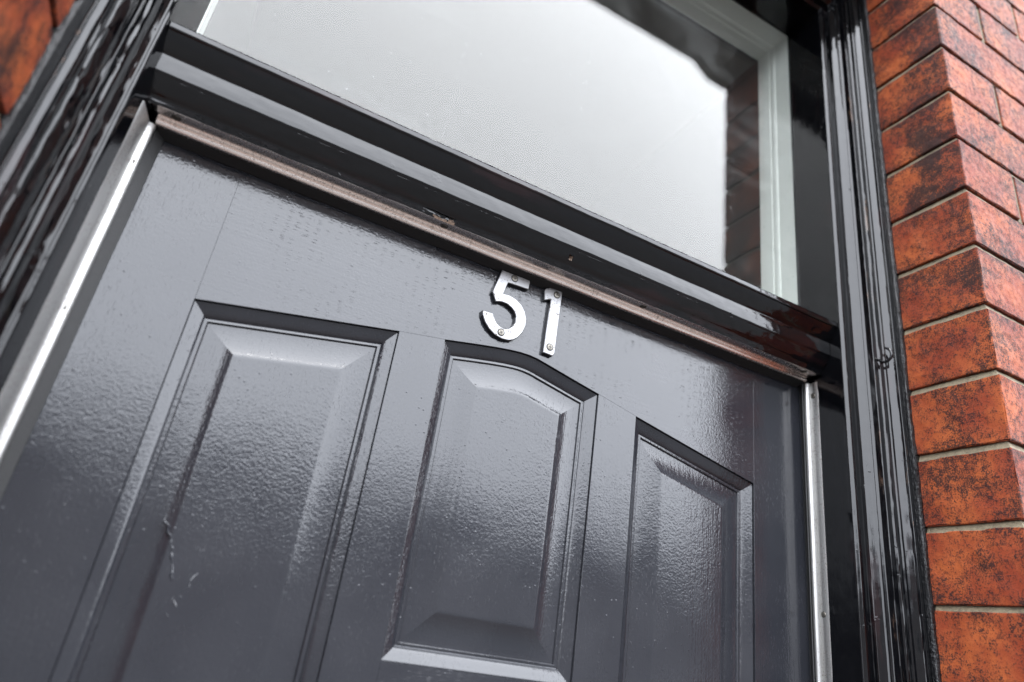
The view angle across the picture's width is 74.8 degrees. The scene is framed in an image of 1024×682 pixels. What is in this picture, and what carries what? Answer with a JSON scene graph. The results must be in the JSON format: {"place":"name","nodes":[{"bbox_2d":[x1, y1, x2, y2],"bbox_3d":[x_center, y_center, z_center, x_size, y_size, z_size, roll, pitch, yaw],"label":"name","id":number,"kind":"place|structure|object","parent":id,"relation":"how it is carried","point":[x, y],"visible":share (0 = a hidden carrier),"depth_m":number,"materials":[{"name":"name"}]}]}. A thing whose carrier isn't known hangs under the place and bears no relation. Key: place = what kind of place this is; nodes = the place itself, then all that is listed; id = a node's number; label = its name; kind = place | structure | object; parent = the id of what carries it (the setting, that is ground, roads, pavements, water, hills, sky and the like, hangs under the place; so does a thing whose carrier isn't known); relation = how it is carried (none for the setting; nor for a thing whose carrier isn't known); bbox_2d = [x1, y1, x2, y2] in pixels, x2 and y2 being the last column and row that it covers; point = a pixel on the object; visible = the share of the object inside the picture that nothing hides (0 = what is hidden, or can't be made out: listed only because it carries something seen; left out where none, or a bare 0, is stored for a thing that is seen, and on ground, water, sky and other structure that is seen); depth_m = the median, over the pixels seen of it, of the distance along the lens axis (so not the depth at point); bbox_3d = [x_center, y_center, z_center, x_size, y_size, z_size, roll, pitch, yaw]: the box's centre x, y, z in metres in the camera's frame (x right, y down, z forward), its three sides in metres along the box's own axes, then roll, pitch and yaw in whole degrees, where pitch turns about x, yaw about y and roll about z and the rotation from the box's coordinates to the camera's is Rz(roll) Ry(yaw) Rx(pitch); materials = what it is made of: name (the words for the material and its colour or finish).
{"place":"outdoors","nodes":[
{"label":"outdoors","id":0,"kind":"place"},
{"label":"ground","id":1,"kind":"structure","parent":0,"visible":0},
{"bbox_2d":[0,0,1023,681],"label":"brick wall","id":2,"kind":"structure","parent":1,"relation":"on","point":[950,86],"depth_m":0.76,"materials":[{"name":"red brick"}]},
{"bbox_2d":[0,0,941,681],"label":"doorcase","id":3,"kind":"object","parent":2,"relation":"attached to","point":[112,98],"visible":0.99,"depth_m":0.68,"materials":[{"name":"black wood"}]},
{"bbox_2d":[0,141,810,681],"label":"door","id":4,"kind":"structure","parent":3,"relation":"attached to","point":[282,435],"depth_m":0.58,"materials":[{"name":"paint"}]},
{"bbox_2d":[197,0,797,304],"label":"fanlight window","id":5,"kind":"structure","parent":3,"relation":"attached to","point":[762,42],"depth_m":1.06,"materials":[{"name":"white wood"}]},
{"bbox_2d":[203,0,760,287],"bbox_3d":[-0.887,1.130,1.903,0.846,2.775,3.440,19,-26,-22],"label":"window glass","id":6,"kind":"object","parent":5,"relation":"in","point":[641,117],"depth_m":1.31,"materials":[{"name":"clear glass"}]}
]}

